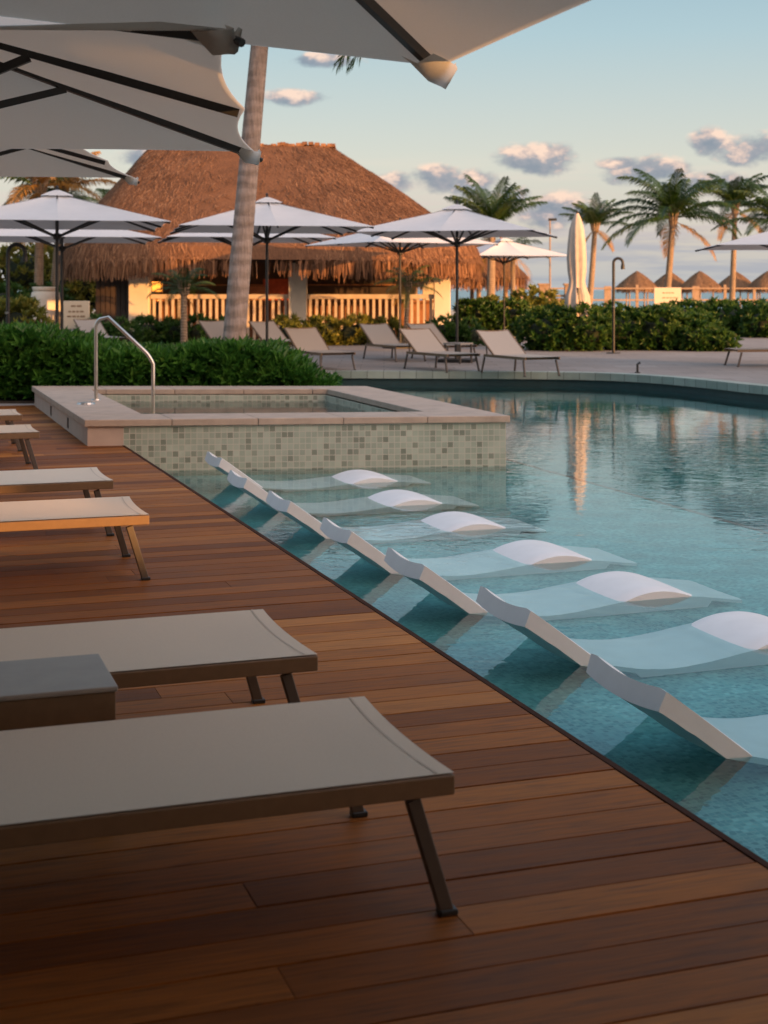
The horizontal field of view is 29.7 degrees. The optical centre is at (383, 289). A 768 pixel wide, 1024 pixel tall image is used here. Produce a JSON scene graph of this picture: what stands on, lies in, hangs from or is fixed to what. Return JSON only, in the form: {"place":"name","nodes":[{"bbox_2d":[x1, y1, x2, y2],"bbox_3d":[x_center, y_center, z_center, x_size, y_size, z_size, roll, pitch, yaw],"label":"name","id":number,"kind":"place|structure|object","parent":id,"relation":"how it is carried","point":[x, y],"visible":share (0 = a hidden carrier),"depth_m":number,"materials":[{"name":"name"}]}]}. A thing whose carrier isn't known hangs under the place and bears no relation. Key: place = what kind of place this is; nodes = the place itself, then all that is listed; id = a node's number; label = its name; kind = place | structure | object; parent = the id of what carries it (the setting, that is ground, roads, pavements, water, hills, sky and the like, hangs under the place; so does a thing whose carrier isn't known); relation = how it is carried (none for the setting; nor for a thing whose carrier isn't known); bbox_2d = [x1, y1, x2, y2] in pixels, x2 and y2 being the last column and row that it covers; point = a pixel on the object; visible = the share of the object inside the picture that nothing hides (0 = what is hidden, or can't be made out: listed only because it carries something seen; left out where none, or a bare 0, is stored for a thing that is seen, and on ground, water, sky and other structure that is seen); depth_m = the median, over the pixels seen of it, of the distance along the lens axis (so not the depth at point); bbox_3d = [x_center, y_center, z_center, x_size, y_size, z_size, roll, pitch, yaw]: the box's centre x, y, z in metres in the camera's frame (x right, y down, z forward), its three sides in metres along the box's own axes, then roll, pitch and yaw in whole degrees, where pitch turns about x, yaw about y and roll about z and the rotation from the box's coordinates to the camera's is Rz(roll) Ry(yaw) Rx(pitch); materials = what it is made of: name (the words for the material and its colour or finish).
{"place":"outdoors","nodes":[
{"label":"outdoors","id":0,"kind":"place"},
{"bbox_2d":[31,287,60,327],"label":"white barrel pedestal","id":1,"kind":"object","parent":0,"point":[47,298],"visible":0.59,"depth_m":45.62,"materials":[{"name":"paint"}]},
{"bbox_2d":[77,188,108,202],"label":"palm tree","id":2,"kind":"object","parent":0,"point":[103,191],"visible":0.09,"depth_m":59.38,"materials":[{"name":"green plant"}]},
{"bbox_2d":[223,45,360,339],"bbox_3d":[-1.819,-2.393,21.167,4.198,7.844,4.632,0,0,0],"label":"palm tree","id":3,"kind":"object","parent":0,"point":[236,311],"visible":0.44,"depth_m":20.79,"materials":[{"name":"plant"}]},
{"bbox_2d":[0,327,767,405],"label":"terrace","id":4,"kind":"structure","parent":0,"point":[752,367],"depth_m":30.00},
{"bbox_2d":[5,243,27,323],"bbox_3d":[-6.522,0.333,25.500,0.520,2.334,0.331,0,0,0],"label":"outdoor shower","id":5,"kind":"object","parent":4,"relation":"on","point":[24,258],"visible":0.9,"depth_m":25.47,"materials":[{"name":"black metal"}]},
{"bbox_2d":[0,293,54,324],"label":"garden bush","id":6,"kind":"object","parent":4,"relation":"on","point":[23,306],"visible":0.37,"depth_m":30.28,"materials":[{"name":"green plant"}]},
{"bbox_2d":[0,280,75,329],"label":"garden bush","id":7,"kind":"object","parent":4,"relation":"on","point":[19,287],"visible":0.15,"depth_m":46.87,"materials":[{"name":"green plant"}]},
{"bbox_2d":[0,242,95,317],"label":"garden tree","id":8,"kind":"object","parent":4,"relation":"on","point":[21,273],"visible":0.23,"depth_m":55.37,"materials":[{"name":"green plant"}]},
{"bbox_2d":[0,177,100,290],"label":"palm tree","id":9,"kind":"object","parent":4,"relation":"on","point":[40,187],"visible":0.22,"depth_m":49.82,"materials":[{"name":"green plant"}]},
{"bbox_2d":[2,151,116,290],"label":"palm tree","id":10,"kind":"object","parent":4,"relation":"on","point":[105,181],"visible":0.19,"depth_m":51.91,"materials":[{"name":"green plant"}]},
{"bbox_2d":[63,301,89,328],"bbox_3d":[-8.165,0.896,38.525,0.690,1.208,0.120,0,0,0],"label":"notice board","id":11,"kind":"object","parent":4,"relation":"on","point":[72,310],"visible":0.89,"depth_m":38.47,"materials":[{"name":"beige wood"}]},
{"bbox_2d":[0,229,160,330],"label":"patio umbrella","id":12,"kind":"object","parent":4,"relation":"on","point":[74,237],"visible":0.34,"depth_m":33.28,"materials":[{"name":"white fabric"}]},
{"bbox_2d":[0,186,170,323],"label":"patio umbrella","id":13,"kind":"object","parent":4,"relation":"on","point":[56,209],"visible":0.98,"depth_m":25.36,"materials":[{"name":"white fabric"}]},
{"bbox_2d":[73,319,127,340],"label":"sun lounger","id":14,"kind":"object","parent":4,"relation":"on","point":[87,325],"visible":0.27,"depth_m":36.75,"materials":[{"name":"beige fabric"}]},
{"bbox_2d":[74,312,143,342],"bbox_3d":[-7.322,1.118,38.610,2.013,1.099,1.402,0,0,0],"label":"planting clump","id":15,"kind":"object","parent":4,"relation":"on","point":[126,326],"visible":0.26,"depth_m":38.38,"materials":[{"name":"green plant"}]},
{"bbox_2d":[132,313,188,344],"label":"planting clump","id":16,"kind":"object","parent":4,"relation":"on","point":[165,330],"visible":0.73,"depth_m":39.58,"materials":[{"name":"green plant"}]},
{"bbox_2d":[0,320,342,402],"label":"hedge","id":17,"kind":"object","parent":4,"relation":"on","point":[39,354],"visible":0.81,"depth_m":19.24,"materials":[{"name":"green plant"}]},
{"bbox_2d":[147,267,219,343],"bbox_3d":[-5.483,0.438,39.181,1.983,2.123,2.057,0,0,-33],"label":"palm tree","id":18,"kind":"object","parent":4,"relation":"on","point":[183,286],"visible":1,"depth_m":39.12,"materials":[{"name":"green plant"}]},
{"bbox_2d":[177,312,224,341],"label":"planting clump","id":19,"kind":"object","parent":4,"relation":"on","point":[196,331],"visible":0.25,"depth_m":39.55,"materials":[{"name":"green plant"}]},
{"bbox_2d":[198,320,254,340],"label":"sun lounger","id":20,"kind":"object","parent":4,"relation":"on","point":[211,329],"visible":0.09,"depth_m":34.89,"materials":[{"name":"beige fabric"}]},
{"bbox_2d":[158,233,335,245],"bbox_3d":[-3.267,-0.187,33.600,3.750,3.366,3.750,0,0,-12],"label":"patio umbrella","id":21,"kind":"object","parent":4,"relation":"on","point":[226,238],"visible":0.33,"depth_m":33.77,"materials":[{"name":"white fabric"}]},
{"bbox_2d":[248,321,291,342],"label":"sun lounger","id":22,"kind":"object","parent":4,"relation":"on","point":[274,330],"visible":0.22,"depth_m":34.32,"materials":[{"name":"beige fabric"}]},
{"bbox_2d":[170,193,374,341],"bbox_3d":[-2.251,-0.187,27.900,3.563,3.366,3.562,0,0,-11],"label":"patio umbrella","id":23,"kind":"object","parent":4,"relation":"on","point":[272,216],"visible":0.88,"depth_m":27.40,"materials":[{"name":"white fabric"}]},
{"bbox_2d":[59,142,486,339],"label":"thatched bar","id":24,"kind":"object","parent":4,"relation":"on","point":[176,188],"visible":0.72,"depth_m":42.38,"materials":[{"name":"brown plant"}]},
{"bbox_2d":[151,280,162,292],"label":"hanging lantern","id":25,"kind":"object","parent":24,"relation":"hanging from","point":[154,287],"visible":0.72,"depth_m":43.47,"materials":[{"name":"yellow glass"}]},
{"bbox_2d":[250,286,265,299],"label":"menu panel","id":26,"kind":"object","parent":24,"relation":"on","point":[257,289],"visible":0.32,"depth_m":44.17,"materials":[{"name":"brown wood"}]},
{"bbox_2d":[263,279,288,299],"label":"menu panel","id":27,"kind":"object","parent":24,"relation":"hanging from","point":[278,286],"visible":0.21,"depth_m":44.27,"materials":[{"name":"red wood"}]},
{"bbox_2d":[269,312,328,344],"bbox_3d":[-2.245,1.132,39.540,1.989,1.103,1.311,0,0,0],"label":"planting clump","id":28,"kind":"object","parent":4,"relation":"on","point":[285,321],"visible":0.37,"depth_m":39.33,"materials":[{"name":"green plant"}]},
{"bbox_2d":[284,327,355,370],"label":"sun lounger","id":29,"kind":"object","parent":4,"relation":"on","point":[311,341],"visible":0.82,"depth_m":28.20,"materials":[{"name":"beige fabric"}]},
{"bbox_2d":[307,313,369,345],"bbox_3d":[-1.278,1.123,39.526,1.992,1.039,1.324,0,0,0],"label":"planting clump","id":30,"kind":"object","parent":4,"relation":"on","point":[332,333],"visible":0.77,"depth_m":39.28,"materials":[{"name":"green plant"}]},
{"bbox_2d":[343,311,403,344],"bbox_3d":[-0.280,1.113,40.086,1.972,1.078,1.300,0,0,0],"label":"planting clump","id":31,"kind":"object","parent":4,"relation":"on","point":[393,323],"visible":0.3,"depth_m":39.95,"materials":[{"name":"green plant"}]},
{"bbox_2d":[359,323,425,361],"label":"sun lounger","id":32,"kind":"object","parent":4,"relation":"on","point":[380,335],"visible":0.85,"depth_m":31.63,"materials":[{"name":"beige fabric"}]},
{"bbox_2d":[305,218,497,348],"bbox_3d":[0.412,-0.187,37.300,3.675,3.366,3.675,0,0,-30],"label":"patio umbrella","id":33,"kind":"object","parent":4,"relation":"on","point":[359,240],"visible":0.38,"depth_m":37.27,"materials":[{"name":"white fabric"}]},
{"bbox_2d":[373,265,442,343],"bbox_3d":[0.640,0.407,39.544,1.738,2.198,1.647,0,0,43],"label":"palm tree","id":34,"kind":"object","parent":4,"relation":"on","point":[408,283],"visible":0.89,"depth_m":39.53,"materials":[{"name":"green plant"}]},
{"bbox_2d":[398,328,479,372],"bbox_3d":[1.013,1.121,27.201,0.724,0.767,1.864,0,0,-28],"label":"sun lounger","id":35,"kind":"object","parent":4,"relation":"on","point":[424,341],"visible":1,"depth_m":27.59,"materials":[{"name":"beige fabric"}]},
{"bbox_2d":[406,323,476,357],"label":"sun lounger","id":36,"kind":"object","parent":4,"relation":"on","point":[437,333],"visible":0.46,"depth_m":31.99,"materials":[{"name":"beige fabric"}]},
{"bbox_2d":[347,201,556,362],"bbox_3d":[1.520,-0.187,30.200,3.750,3.366,3.750,0,0,14],"label":"patio umbrella","id":37,"kind":"object","parent":4,"relation":"on","point":[456,221],"visible":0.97,"depth_m":29.70,"materials":[{"name":"white fabric"}]},
{"bbox_2d":[422,313,486,345],"bbox_3d":[1.925,1.121,39.046,1.933,1.101,1.368,0,0,0],"label":"planting clump","id":38,"kind":"object","parent":4,"relation":"on","point":[466,332],"visible":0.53,"depth_m":38.82,"materials":[{"name":"green plant"}]},
{"bbox_2d":[443,342,472,363],"bbox_3d":[1.521,1.290,29.734,0.440,0.420,0.440,0,0,40],"label":"terrace side table","id":39,"kind":"object","parent":4,"relation":"on","point":[458,343],"visible":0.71,"depth_m":29.70,"materials":[{"name":"grey metal"}]},
{"bbox_2d":[414,245,535,307],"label":"thatched hut","id":40,"kind":"object","parent":4,"relation":"on","point":[522,278],"visible":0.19,"depth_m":59.46,"materials":[{"name":"beige wood"}]},
{"bbox_2d":[451,295,535,335],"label":"garden bush","id":41,"kind":"object","parent":4,"relation":"on","point":[488,314],"visible":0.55,"depth_m":46.52,"materials":[{"name":"green plant"}]},
{"bbox_2d":[444,174,547,294],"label":"palm tree","id":42,"kind":"object","parent":4,"relation":"on","point":[501,209],"visible":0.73,"depth_m":53.67,"materials":[{"name":"green plant"}]},
{"bbox_2d":[469,283,564,311],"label":"garden bush","id":43,"kind":"object","parent":4,"relation":"on","point":[532,299],"visible":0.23,"depth_m":49.80,"materials":[{"name":"green plant"}]},
{"bbox_2d":[475,330,560,376],"bbox_3d":[2.373,1.121,25.982,0.724,0.767,1.864,0,0,-24],"label":"sun lounger","id":44,"kind":"object","parent":4,"relation":"on","point":[504,344],"visible":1,"depth_m":26.39,"materials":[{"name":"beige fabric"}]},
{"bbox_2d":[495,237,542,293],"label":"palm tree","id":45,"kind":"object","parent":4,"relation":"on","point":[512,279],"visible":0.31,"depth_m":57.83,"materials":[{"name":"green plant"}]},
{"bbox_2d":[477,237,566,337],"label":"patio umbrella","id":46,"kind":"object","parent":4,"relation":"on","point":[507,248],"visible":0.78,"depth_m":44.44,"materials":[{"name":"white fabric"}]},
{"bbox_2d":[537,283,568,301],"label":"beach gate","id":47,"kind":"structure","parent":4,"relation":"on","point":[543,286],"depth_m":61.82,"materials":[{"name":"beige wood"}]},
{"bbox_2d":[509,300,611,350],"bbox_3d":[4.619,0.954,36.332,2.634,1.419,2.648,0,0,32],"label":"shrub","id":48,"kind":"object","parent":4,"relation":"on","point":[555,328],"visible":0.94,"depth_m":35.61,"materials":[{"name":"green plant"}]},
{"bbox_2d":[564,211,590,350],"bbox_3d":[4.792,-0.227,36.000,0.700,3.446,0.700,0,0,0],"label":"folded umbrella","id":49,"kind":"object","parent":4,"relation":"on","point":[577,292],"visible":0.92,"depth_m":35.84,"materials":[{"name":"fabric"}]},
{"bbox_2d":[586,299,624,317],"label":"shrub","id":50,"kind":"object","parent":4,"relation":"on","point":[609,303],"visible":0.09,"depth_m":62.11,"materials":[{"name":"green plant"}]},
{"bbox_2d":[607,257,624,353],"bbox_3d":[5.479,0.358,34.300,0.440,2.284,0.331,0,0,0],"label":"outdoor shower","id":51,"kind":"object","parent":4,"relation":"on","point":[613,299],"visible":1,"depth_m":34.27,"materials":[{"name":"black metal"}]},
{"bbox_2d":[635,362,640,372],"bbox_3d":[4.587,1.396,26.205,0.111,0.209,0.095,0,0,0],"label":"pool spout","id":52,"kind":"object","parent":4,"relation":"on","point":[637,367],"visible":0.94,"depth_m":26.19,"materials":[{"name":"black metal"}]},
{"bbox_2d":[594,301,723,350],"bbox_3d":[6.792,0.970,36.578,3.256,1.396,2.804,0,0,-38],"label":"shrub","id":53,"kind":"object","parent":4,"relation":"on","point":[654,326],"visible":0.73,"depth_m":35.93,"materials":[{"name":"green plant"}]},
{"bbox_2d":[654,287,680,304],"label":"notice board","id":54,"kind":"object","parent":4,"relation":"on","point":[663,294],"visible":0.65,"depth_m":57.97,"materials":[{"name":"beige wood"}]},
{"bbox_2d":[601,168,741,286],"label":"palm tree","id":55,"kind":"object","parent":4,"relation":"on","point":[673,198],"visible":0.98,"depth_m":59.73,"materials":[{"name":"green plant"}]},
{"bbox_2d":[674,318,743,351],"bbox_3d":[7.976,1.152,35.791,1.758,0.954,1.338,0,0,0],"label":"shrub","id":56,"kind":"object","parent":4,"relation":"on","point":[709,337],"visible":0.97,"depth_m":35.46,"materials":[{"name":"green plant"}]},
{"bbox_2d":[664,296,767,334],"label":"shrub","id":57,"kind":"object","parent":4,"relation":"on","point":[727,312],"visible":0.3,"depth_m":46.51,"materials":[{"name":"green plant"}]},
{"bbox_2d":[686,173,767,300],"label":"palm tree","id":58,"kind":"object","parent":4,"relation":"on","point":[726,194],"visible":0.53,"depth_m":65.86,"materials":[{"name":"green plant"}]},
{"bbox_2d":[695,231,767,251],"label":"patio umbrella","id":59,"kind":"object","parent":4,"relation":"on","point":[759,241],"visible":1,"depth_m":27.70,"materials":[{"name":"white fabric"}]},
{"bbox_2d":[710,180,767,236],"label":"palm tree","id":60,"kind":"object","parent":4,"relation":"on","point":[763,210],"visible":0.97,"depth_m":60.00,"materials":[{"name":"green plant"}]},
{"bbox_2d":[724,348,767,366],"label":"sun lounger","id":61,"kind":"object","parent":4,"relation":"on","point":[741,350],"visible":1,"depth_m":28.38,"materials":[{"name":"beige fabric"}]},
{"bbox_2d":[733,300,767,337],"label":"shrub","id":62,"kind":"object","parent":4,"relation":"on","point":[756,325],"visible":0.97,"depth_m":45.55,"materials":[{"name":"green plant"}]},
{"bbox_2d":[0,0,767,289],"label":"sky","id":63,"kind":"structure","parent":0,"point":[563,106],"materials":[{"name":"blue"}]},
{"bbox_2d":[17,290,767,309],"bbox_3d":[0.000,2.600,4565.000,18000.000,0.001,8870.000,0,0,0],"label":"sea","id":64,"kind":"structure","parent":0,"point":[597,294],"depth_m":685.53,"materials":[{"name":"liquid"}]},
{"bbox_2d":[165,385,767,861],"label":"pool water","id":65,"kind":"structure","parent":0,"point":[667,487],"depth_m":9.82,"materials":[{"name":"teal liquid"}]},
{"bbox_3d":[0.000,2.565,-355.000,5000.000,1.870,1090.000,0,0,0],"label":"ground","id":66,"kind":"structure","parent":0,"visible":0},
{"bbox_2d":[0,405,767,1023],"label":"deck","id":67,"kind":"structure","parent":66,"relation":"on","point":[584,887],"depth_m":3.72,"materials":[{"name":"brown wood"}]},
{"bbox_2d":[0,409,21,450],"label":"sun lounger","id":68,"kind":"object","parent":67,"relation":"on","point":[8,415],"visible":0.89,"depth_m":13.49,"materials":[{"name":"beige fabric"}]},
{"bbox_2d":[0,424,39,469],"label":"sun lounger","id":69,"kind":"object","parent":67,"relation":"on","point":[22,432],"visible":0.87,"depth_m":11.87,"materials":[{"name":"beige fabric"}]},
{"bbox_2d":[0,467,114,535],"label":"sun lounger","id":70,"kind":"object","parent":67,"relation":"on","point":[86,479],"visible":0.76,"depth_m":8.91,"materials":[{"name":"beige fabric"}]},
{"bbox_2d":[0,654,117,730],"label":"side table","id":71,"kind":"object","parent":67,"relation":"on","point":[51,691],"visible":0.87,"depth_m":4.01,"materials":[{"name":"grey metal"}]},
{"bbox_2d":[0,149,139,185],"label":"patio umbrella","id":72,"kind":"object","parent":67,"relation":"on","point":[49,163],"visible":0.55,"depth_m":14.43,"materials":[{"name":"white fabric"}]},
{"bbox_2d":[0,496,150,580],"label":"sun lounger","id":73,"kind":"object","parent":67,"relation":"on","point":[117,513],"visible":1,"depth_m":7.56,"materials":[{"name":"beige fabric"}]},
{"bbox_2d":[0,16,262,164],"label":"patio umbrella","id":74,"kind":"object","parent":67,"relation":"on","point":[145,86],"visible":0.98,"depth_m":6.62,"materials":[{"name":"grey fabric"}]},
{"bbox_2d":[0,609,317,703],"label":"sun lounger","id":75,"kind":"object","parent":67,"relation":"on","point":[251,645],"visible":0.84,"depth_m":4.78,"materials":[{"name":"beige fabric"}]},
{"bbox_2d":[0,696,457,917],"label":"sun lounger","id":76,"kind":"object","parent":67,"relation":"on","point":[71,782],"visible":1,"depth_m":3.53,"materials":[{"name":"beige fabric"}]},
{"bbox_2d":[0,0,590,88],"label":"patio umbrella","id":77,"kind":"object","parent":67,"relation":"on","point":[430,40],"visible":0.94,"depth_m":4.64,"materials":[{"name":"grey fabric"}]},
{"bbox_2d":[122,445,767,868],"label":"deck edge kerb","id":78,"kind":"structure","parent":67,"relation":"attached to","point":[748,853],"depth_m":5.14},
{"bbox_2d":[548,218,556,289],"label":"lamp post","id":79,"kind":"object","parent":66,"relation":"on","point":[551,219],"visible":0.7,"depth_m":69.97,"materials":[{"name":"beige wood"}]},
{"bbox_2d":[558,192,632,303],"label":"palm tree","id":80,"kind":"object","parent":66,"relation":"on","point":[596,220],"visible":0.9,"depth_m":73.85,"materials":[{"name":"green plant"}]},
{"bbox_2d":[615,271,656,305],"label":"beach palapa","id":81,"kind":"structure","parent":66,"relation":"on","point":[641,280],"depth_m":107.12,"materials":[{"name":"beige wood"}]},
{"bbox_2d":[516,285,767,307],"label":"beach fence","id":82,"kind":"object","parent":66,"relation":"on","point":[607,292],"visible":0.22,"depth_m":84.06,"materials":[{"name":"beige wood"}]},
{"bbox_2d":[654,273,685,298],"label":"beach palapa","id":83,"kind":"structure","parent":66,"relation":"on","point":[677,281],"depth_m":110.17,"materials":[{"name":"brown plant"}]},
{"bbox_2d":[680,271,722,301],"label":"beach palapa","id":84,"kind":"structure","parent":66,"relation":"on","point":[700,279],"depth_m":107.15,"materials":[{"name":"brown plant"}]},
{"bbox_2d":[714,271,750,305],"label":"beach palapa","id":85,"kind":"structure","parent":66,"relation":"on","point":[742,281],"depth_m":110.11,"materials":[{"name":"beige wood"}]},
{"bbox_2d":[745,271,767,298],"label":"beach palapa","id":86,"kind":"structure","parent":66,"relation":"on","point":[760,281],"depth_m":107.38,"materials":[{"name":"beige wood"}]},
{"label":"pool basin","id":87,"kind":"structure","parent":0,"visible":0},
{"bbox_2d":[32,386,509,470],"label":"spa pool","id":88,"kind":"structure","parent":87,"relation":"in","point":[184,428],"depth_m":14.30,"materials":[{"name":"tile"}]},
{"bbox_2d":[91,316,154,413],"bbox_3d":[-2.954,0.993,16.385,0.731,1.407,0.109,0,0,7],"label":"pool handrail","id":89,"kind":"object","parent":88,"relation":"attached to","point":[130,337],"visible":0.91,"depth_m":16.38,"materials":[{"name":"metal"}]},
{"bbox_2d":[325,370,767,401],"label":"pool coping","id":90,"kind":"object","parent":87,"relation":"on","point":[728,389],"visible":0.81,"depth_m":26.31,"materials":[{"name":"stone"}]},
{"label":"pool shelf","id":91,"kind":"structure","parent":87,"relation":"in","visible":0},
{"bbox_2d":[205,451,396,487],"bbox_3d":[-0.607,1.761,13.298,2.006,0.578,0.600,0,0,-19],"label":"in water lounger","id":92,"kind":"object","parent":91,"relation":"on","point":[222,465],"visible":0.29,"depth_m":13.16,"materials":[{"name":"white plastic"}]},
{"bbox_2d":[227,470,441,511],"bbox_3d":[-0.255,1.761,11.928,2.006,0.578,0.600,0,0,-19],"label":"in water lounger","id":93,"kind":"object","parent":91,"relation":"on","point":[396,497],"visible":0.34,"depth_m":11.79,"materials":[{"name":"white plastic"}]},
{"bbox_2d":[266,490,505,538],"bbox_3d":[0.163,1.761,10.708,2.006,0.578,0.600,0,0,-19],"label":"in water lounger","id":94,"kind":"object","parent":91,"relation":"on","point":[451,521],"visible":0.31,"depth_m":10.56,"materials":[{"name":"white plastic"}]},
{"bbox_2d":[320,517,591,573],"bbox_3d":[0.616,1.761,9.448,2.006,0.578,0.600,0,0,-19],"label":"in water lounger","id":95,"kind":"object","parent":91,"relation":"on","point":[532,552],"visible":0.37,"depth_m":9.30,"materials":[{"name":"white plastic"}]},
{"bbox_2d":[384,547,691,612],"bbox_3d":[1.031,1.761,8.348,2.006,0.578,0.600,0,0,-19],"label":"in water lounger","id":96,"kind":"object","parent":91,"relation":"on","point":[622,586],"visible":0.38,"depth_m":8.20,"materials":[{"name":"white plastic"}]},
{"bbox_2d":[476,586,767,665],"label":"in water lounger","id":97,"kind":"object","parent":91,"relation":"on","point":[748,630],"visible":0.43,"depth_m":7.05,"materials":[{"name":"white plastic"}]},
{"bbox_2d":[586,653,751,758],"bbox_3d":[1.850,1.761,5.918,2.006,0.578,0.600,0,0,-19],"label":"in water lounger","id":98,"kind":"object","parent":91,"relation":"on","point":[664,708],"visible":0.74,"depth_m":5.42,"materials":[{"name":"white plastic"}]}
]}

